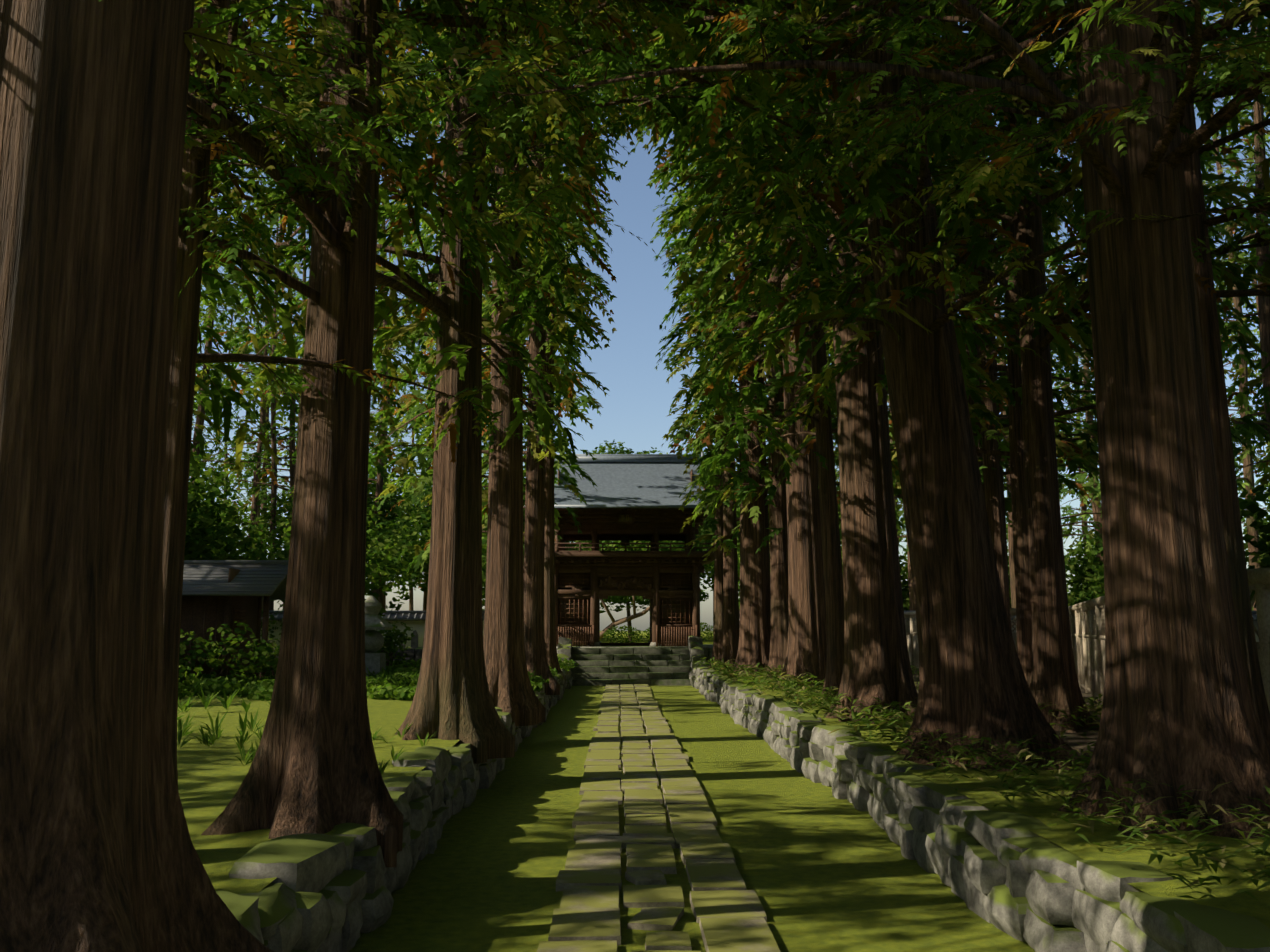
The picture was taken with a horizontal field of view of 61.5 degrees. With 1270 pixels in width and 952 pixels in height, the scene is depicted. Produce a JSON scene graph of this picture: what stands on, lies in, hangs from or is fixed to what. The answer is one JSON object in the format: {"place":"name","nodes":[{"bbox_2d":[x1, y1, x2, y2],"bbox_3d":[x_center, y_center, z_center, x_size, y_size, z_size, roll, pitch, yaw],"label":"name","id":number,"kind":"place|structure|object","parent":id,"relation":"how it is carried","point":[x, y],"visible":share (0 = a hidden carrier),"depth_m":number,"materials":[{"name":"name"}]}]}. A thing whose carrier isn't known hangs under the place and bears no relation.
{"place":"outdoors","nodes":[
{"label":"outdoors","id":0,"kind":"place"},
{"bbox_2d":[179,568,269,679],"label":"shed walls","id":1,"kind":"structure","parent":0,"point":[200,615],"depth_m":26.42,"materials":[{"name":"brown wood"}]},
{"bbox_2d":[182,560,288,599],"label":"shed roof","id":2,"kind":"structure","parent":1,"relation":"on","point":[262,578],"depth_m":26.89,"materials":[{"name":"grey tile"}]},
{"bbox_2d":[232,609,245,672],"bbox_3d":[-10.077,4.202,27.115,0.055,1.597,0.750,0,-8,-1],"label":"shed louvre door","id":3,"kind":"structure","parent":1,"relation":"in","point":[242,621],"depth_m":27.18,"materials":[{"name":"brown wood"}]},
{"bbox_2d":[177,667,458,893],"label":"mossy ground","id":4,"kind":"structure","parent":0,"point":[211,778],"depth_m":11.41,"materials":[{"name":"green plant"}]},
{"bbox_2d":[0,0,273,951],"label":"tree trunk","id":5,"kind":"object","parent":4,"relation":"on","point":[98,852],"visible":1,"depth_m":3.90,"materials":[{"name":"brown plant"}]},
{"bbox_2d":[162,0,219,791],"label":"tree trunk","id":6,"kind":"object","parent":4,"relation":"on","point":[185,325],"visible":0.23,"depth_m":7.16,"materials":[{"name":"brown plant"}]},
{"bbox_2d":[201,0,403,866],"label":"tree trunk","id":7,"kind":"object","parent":4,"relation":"on","point":[314,768],"visible":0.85,"depth_m":8.18,"materials":[{"name":"brown plant"}]},
{"bbox_2d":[395,1,514,763],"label":"tree trunk","id":8,"kind":"object","parent":4,"relation":"on","point":[452,699],"visible":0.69,"depth_m":14.25,"materials":[{"name":"brown plant"}]},
{"bbox_2d":[483,5,545,725],"bbox_3d":[-2.326,-13.021,21.525,1.406,35.250,1.539,0,-8,-1],"label":"tree trunk","id":9,"kind":"object","parent":4,"relation":"on","point":[512,692],"visible":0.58,"depth_m":19.26,"materials":[{"name":"brown plant"}]},
{"bbox_2d":[523,76,559,694],"bbox_3d":[-2.719,-11.300,30.040,1.182,34.250,1.250,6,-10,-34],"label":"tree trunk","id":10,"kind":"object","parent":4,"relation":"on","point":[534,635],"visible":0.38,"depth_m":28.00,"materials":[{"name":"brown plant"}]},
{"bbox_2d":[544,83,562,676],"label":"tree trunk","id":11,"kind":"object","parent":4,"relation":"on","point":[549,608],"visible":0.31,"depth_m":34.22,"materials":[{"name":"brown plant"}]},
{"bbox_3d":[-19.095,3.703,19.623,20.000,1.100,0.250,0,-8,-1],"label":"cream wall","id":12,"kind":"object","parent":4,"relation":"on","visible":0},
{"bbox_2d":[261,610,1256,620],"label":"wall roof tiles","id":13,"kind":"object","parent":12,"relation":"on","point":[405,616],"depth_m":42.67,"materials":[{"name":"grey tile"}]},
{"bbox_2d":[365,596,392,675],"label":"gorinto stone tower","id":14,"kind":"structure","parent":0,"point":[374,643],"depth_m":28.05,"materials":[{"name":"grey stone"}]},
{"bbox_2d":[375,647,422,666],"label":"rubble wall","id":15,"kind":"structure","parent":0,"point":[415,654],"depth_m":39.79,"materials":[{"name":"grey stone"}]},
{"bbox_2d":[389,630,423,648],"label":"stone markers","id":16,"kind":"object","parent":15,"relation":"on","point":[414,642],"visible":0.1,"depth_m":40.11,"materials":[{"name":"grey stone"}]},
{"bbox_2d":[600,631,712,678],"bbox_3d":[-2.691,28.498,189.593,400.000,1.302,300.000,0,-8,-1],"label":"shrubs","id":17,"kind":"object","parent":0,"point":[645,639],"depth_m":73.13,"materials":[{"name":"green plant"}]},
{"bbox_2d":[188,194,217,510],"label":"tree trunk","id":18,"kind":"object","parent":17,"relation":"on","point":[200,408],"visible":0.04,"depth_m":69.67,"materials":[{"name":"brown plant"}]},
{"bbox_2d":[223,315,232,500],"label":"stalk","id":19,"kind":"object","parent":17,"relation":"on","point":[226,455],"visible":0.04,"depth_m":109.23,"materials":[{"name":"brown plant"}]},
{"bbox_2d":[255,407,260,557],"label":"tree trunk","id":20,"kind":"object","parent":17,"relation":"on","point":[260,499],"visible":0.02,"depth_m":95.70,"materials":[{"name":"brown plant"}]},
{"bbox_2d":[248,261,268,548],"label":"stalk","id":21,"kind":"object","parent":17,"relation":"on","point":[254,505],"visible":0.15,"depth_m":82.45,"materials":[{"name":"brown plant"}]},
{"bbox_2d":[261,216,278,608],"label":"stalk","id":22,"kind":"object","parent":17,"relation":"on","point":[267,415],"visible":0.06,"depth_m":90.69,"materials":[{"name":"brown plant"}]},
{"bbox_2d":[269,207,282,609],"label":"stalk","id":23,"kind":"object","parent":17,"relation":"on","point":[274,465],"visible":0.17,"depth_m":64.27,"materials":[{"name":"brown plant"}]},
{"bbox_2d":[283,161,296,608],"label":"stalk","id":24,"kind":"object","parent":17,"relation":"on","point":[291,448],"visible":0.15,"depth_m":70.84,"materials":[{"name":"brown plant"}]},
{"bbox_2d":[300,228,305,399],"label":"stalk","id":25,"kind":"object","parent":17,"relation":"on","point":[304,275],"visible":0.06,"depth_m":79.36,"materials":[{"name":"brown plant"}]},
{"bbox_2d":[370,177,387,599],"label":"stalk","id":26,"kind":"object","parent":17,"relation":"on","point":[379,487],"visible":0.1,"depth_m":67.11,"materials":[{"name":"brown plant"}]},
{"bbox_2d":[382,253,391,609],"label":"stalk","id":27,"kind":"object","parent":17,"relation":"on","point":[383,595],"visible":0.08,"depth_m":81.99,"materials":[{"name":"brown plant"}]},
{"bbox_2d":[408,314,415,610],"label":"tree trunk","id":28,"kind":"object","parent":17,"relation":"on","point":[411,600],"visible":0.04,"depth_m":107.95,"materials":[{"name":"brown plant"}]},
{"bbox_2d":[423,254,436,610],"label":"tree trunk","id":29,"kind":"object","parent":17,"relation":"on","point":[425,592],"visible":0.06,"depth_m":77.24,"materials":[{"name":"brown plant"}]},
{"bbox_2d":[600,596,649,639],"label":"pine tree trunk","id":30,"kind":"object","parent":17,"relation":"on","point":[628,618],"visible":0.58,"depth_m":53.78,"materials":[{"name":"brown plant"}]},
{"bbox_2d":[556,644,712,648],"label":"stone platform","id":31,"kind":"structure","parent":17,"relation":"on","point":[708,646],"depth_m":42.04,"materials":[{"name":"grey stone"}]},
{"bbox_2d":[557,641,660,645],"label":"pillar base stones","id":32,"kind":"object","parent":31,"relation":"on","point":[599,642],"visible":0.29,"depth_m":42.34,"materials":[{"name":"grey stone"}]},
{"bbox_2d":[554,469,713,645],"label":"temple gate","id":33,"kind":"structure","parent":31,"relation":"on","point":[625,573],"depth_m":42.77,"materials":[{"name":"brown wood"}]},
{"bbox_2d":[558,514,691,623],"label":"gate panels","id":34,"kind":"object","parent":33,"relation":"attached to","point":[566,620],"visible":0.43,"depth_m":42.78,"materials":[{"name":"brown wood"}]},
{"bbox_2d":[620,534,629,545],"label":"bell","id":35,"kind":"object","parent":33,"relation":"attached to","point":[625,538],"visible":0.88,"depth_m":44.07,"materials":[{"name":"brown metal"}]},
{"bbox_2d":[555,574,697,646],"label":"gate lattice pickets","id":36,"kind":"object","parent":33,"relation":"attached to","point":[592,633],"visible":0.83,"depth_m":42.21,"materials":[{"name":"brown wood"}]},
{"bbox_2d":[554,452,707,507],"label":"gate roof","id":37,"kind":"structure","parent":33,"relation":"on","point":[641,480],"depth_m":43.98,"materials":[{"name":"grey tile"}]},
{"bbox_2d":[603,589,713,642],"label":"background trees","id":38,"kind":"object","parent":17,"relation":"on","point":[625,599],"visible":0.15,"depth_m":52.81,"materials":[{"name":"green plant"}]},
{"bbox_2d":[260,621,1258,647],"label":"white wall","id":39,"kind":"structure","parent":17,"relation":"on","point":[418,627],"depth_m":42.61,"materials":[{"name":"paint"}]},
{"bbox_2d":[888,394,898,550],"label":"tree trunk","id":40,"kind":"object","parent":17,"relation":"on","point":[895,499],"depth_m":72.66,"materials":[{"name":"brown plant"}]},
{"bbox_2d":[907,540,915,610],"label":"tree trunk","id":41,"kind":"object","parent":17,"relation":"on","point":[911,598],"visible":0.02,"depth_m":66.49,"materials":[{"name":"brown plant"}]},
{"bbox_2d":[985,159,1015,607],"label":"tree trunk","id":42,"kind":"object","parent":17,"relation":"on","point":[1011,558],"visible":0.08,"depth_m":47.50,"materials":[{"name":"brown plant"}]},
{"bbox_2d":[1074,293,1087,555],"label":"tree trunk","id":43,"kind":"object","parent":17,"relation":"on","point":[1084,507],"visible":0.02,"depth_m":101.01,"materials":[{"name":"brown plant"}]},
{"bbox_2d":[1080,246,1103,571],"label":"tree trunk","id":44,"kind":"object","parent":17,"relation":"on","point":[1096,509],"visible":0.08,"depth_m":71.16,"materials":[{"name":"brown plant"}]},
{"bbox_2d":[1204,72,1260,610],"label":"tree trunk","id":45,"kind":"object","parent":17,"relation":"on","point":[1248,459],"visible":0.15,"depth_m":55.81,"materials":[{"name":"brown plant"}]},
{"bbox_2d":[1247,205,1258,316],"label":"tree trunk","id":46,"kind":"object","parent":17,"relation":"on","point":[1256,296],"depth_m":80.82,"materials":[{"name":"brown plant"}]},
{"bbox_2d":[537,684,785,951],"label":"stone path","id":47,"kind":"structure","parent":0,"point":[728,911],"depth_m":9.51,"materials":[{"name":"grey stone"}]},
{"bbox_2d":[349,686,1034,951],"bbox_3d":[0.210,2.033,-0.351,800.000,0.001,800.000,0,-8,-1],"label":"ground","id":48,"kind":"structure","parent":0,"point":[824,869],"depth_m":9.61,"materials":[{"name":"green plant"}]},
{"bbox_2d":[215,668,572,951],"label":"stone wall","id":49,"kind":"structure","parent":48,"relation":"on","point":[332,892],"depth_m":7.08,"materials":[{"name":"grey stone"}]},
{"bbox_2d":[267,635,712,675],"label":"court retaining stones","id":50,"kind":"object","parent":48,"relation":"on","point":[697,651],"visible":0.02,"depth_m":40.27,"materials":[{"name":"grey stone"}]},
{"bbox_2d":[571,648,691,685],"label":"stone steps","id":51,"kind":"structure","parent":48,"relation":"on","point":[668,666],"depth_m":39.56,"materials":[{"name":"grey stone"}]},
{"bbox_2d":[688,667,1269,951],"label":"stone wall","id":52,"kind":"structure","parent":48,"relation":"on","point":[1010,874],"depth_m":7.61,"materials":[{"name":"grey stone"}]},
{"bbox_2d":[179,0,1269,572],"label":"tree branches","id":53,"kind":"object","parent":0,"point":[323,216],"visible":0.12,"depth_m":9.01,"materials":[{"name":"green plant"}]},
{"bbox_2d":[92,0,1269,581],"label":"tree foliage","id":54,"kind":"object","parent":53,"relation":"attached to","point":[696,136],"visible":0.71,"depth_m":11.48,"materials":[{"name":"green plant"}]},
{"bbox_2d":[188,0,1269,594],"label":"background trees","id":55,"kind":"object","parent":53,"relation":"attached to","point":[1086,490],"visible":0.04,"depth_m":61.76,"materials":[{"name":"green plant"}]},
{"bbox_2d":[190,0,1269,630],"label":"sky","id":56,"kind":"structure","parent":0,"point":[636,406],"materials":[{"name":"blue"}]},
{"bbox_2d":[706,666,1269,927],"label":"bank terrace","id":57,"kind":"structure","parent":0,"point":[1065,836],"depth_m":7.19,"materials":[{"name":"green plant"}]},
{"bbox_2d":[709,216,722,669],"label":"tree trunk","id":58,"kind":"object","parent":57,"relation":"on","point":[718,614],"visible":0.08,"depth_m":38.04,"materials":[{"name":"brown plant"}]},
{"bbox_2d":[719,112,739,671],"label":"tree trunk","id":59,"kind":"object","parent":57,"relation":"on","point":[731,629],"visible":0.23,"depth_m":35.37,"materials":[{"name":"brown plant"}]},
{"bbox_2d":[730,2,770,676],"bbox_3d":[3.740,-11.564,35.267,1.914,36.250,1.596,-8,-11,43],"label":"tree trunk","id":60,"kind":"object","parent":57,"relation":"on","point":[755,621],"visible":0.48,"depth_m":32.89,"materials":[{"name":"brown plant"}]},
{"bbox_2d":[766,154,788,677],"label":"tree trunk","id":61,"kind":"object","parent":57,"relation":"on","point":[779,585],"visible":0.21,"depth_m":31.96,"materials":[{"name":"brown plant"}]},
{"bbox_2d":[775,89,826,688],"bbox_3d":[4.214,-12.596,28.040,1.576,36.250,1.423,3,-9,-21],"label":"tree trunk","id":62,"kind":"object","parent":57,"relation":"on","point":[807,644],"visible":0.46,"depth_m":25.67,"materials":[{"name":"brown plant"}]},
{"bbox_2d":[803,0,843,700],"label":"tree trunk","id":63,"kind":"object","parent":57,"relation":"on","point":[833,576],"visible":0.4,"depth_m":21.22,"materials":[{"name":"brown plant"}]},
{"bbox_2d":[824,25,917,723],"bbox_3d":[4.016,-13.767,19.837,1.824,36.250,1.628,4,-9,-26],"label":"tree trunk","id":64,"kind":"object","parent":57,"relation":"on","point":[876,664],"visible":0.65,"depth_m":17.38,"materials":[{"name":"brown plant"}]},
{"bbox_2d":[844,0,1087,771],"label":"tree trunk","id":65,"kind":"object","parent":57,"relation":"on","point":[972,680],"visible":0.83,"depth_m":11.64,"materials":[{"name":"brown plant"}]},
{"bbox_2d":[1057,0,1269,838],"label":"tree trunk","id":66,"kind":"object","parent":57,"relation":"on","point":[1178,709],"visible":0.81,"depth_m":8.18,"materials":[{"name":"brown plant"}]},
{"bbox_2d":[912,669,1102,756],"bbox_3d":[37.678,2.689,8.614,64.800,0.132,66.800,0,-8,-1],"label":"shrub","id":67,"kind":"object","parent":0,"point":[1083,741],"depth_m":14.62,"materials":[{"name":"green plant"}]},
{"bbox_2d":[181,557,1093,681],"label":"shrub stems","id":68,"kind":"object","parent":67,"relation":"on","point":[629,623],"visible":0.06,"depth_m":61.20,"materials":[{"name":"plant"}]},
{"bbox_2d":[177,440,1269,940],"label":"undergrowth foliage","id":69,"kind":"object","parent":68,"relation":"attached to","point":[389,542],"visible":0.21,"depth_m":26.54,"materials":[{"name":"green plant"}]},
{"bbox_2d":[953,14,984,498],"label":"tree trunk","id":70,"kind":"object","parent":67,"relation":"on","point":[970,400],"visible":0.02,"depth_m":34.77,"materials":[{"name":"brown plant"}]},
{"bbox_2d":[968,31,1011,631],"bbox_3d":[9.226,-10.459,28.855,0.934,32.250,1.096,0,-8,-1],"label":"tree trunk","id":71,"kind":"object","parent":67,"relation":"on","point":[993,493],"visible":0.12,"depth_m":27.17,"materials":[{"name":"brown plant"}]},
{"bbox_2d":[984,229,1008,585],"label":"tree trunk","id":72,"kind":"object","parent":67,"relation":"on","point":[1000,456],"visible":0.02,"depth_m":29.27,"materials":[{"name":"brown plant"}]},
{"bbox_2d":[999,72,1031,686],"bbox_3d":[7.698,-11.314,22.869,0.853,32.250,0.866,8,-11,-44],"label":"tree trunk","id":73,"kind":"object","parent":67,"relation":"on","point":[1021,553],"visible":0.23,"depth_m":21.02,"materials":[{"name":"brown plant"}]},
{"bbox_2d":[1008,2,1098,732],"bbox_3d":[6.155,-12.031,17.847,1.134,32.250,1.334,0,-8,-1],"label":"tree trunk","id":74,"kind":"object","parent":67,"relation":"on","point":[1054,679],"visible":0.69,"depth_m":15.88,"materials":[{"name":"brown plant"}]},
{"bbox_2d":[904,567,1269,711],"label":"wooden lattice fence","id":75,"kind":"object","parent":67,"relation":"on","point":[1087,623],"visible":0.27,"depth_m":21.73,"materials":[{"name":"brown wood"}]},
{"bbox_2d":[1170,12,1269,746],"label":"tree trunk","id":76,"kind":"object","parent":67,"relation":"on","point":[1220,424],"visible":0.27,"depth_m":9.84,"materials":[{"name":"brown plant"}]},
{"bbox_2d":[1250,1,1269,437],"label":"tree trunk","id":77,"kind":"object","parent":67,"relation":"on","point":[1264,311],"visible":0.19,"depth_m":40.57,"materials":[{"name":"brown plant"}]}
]}

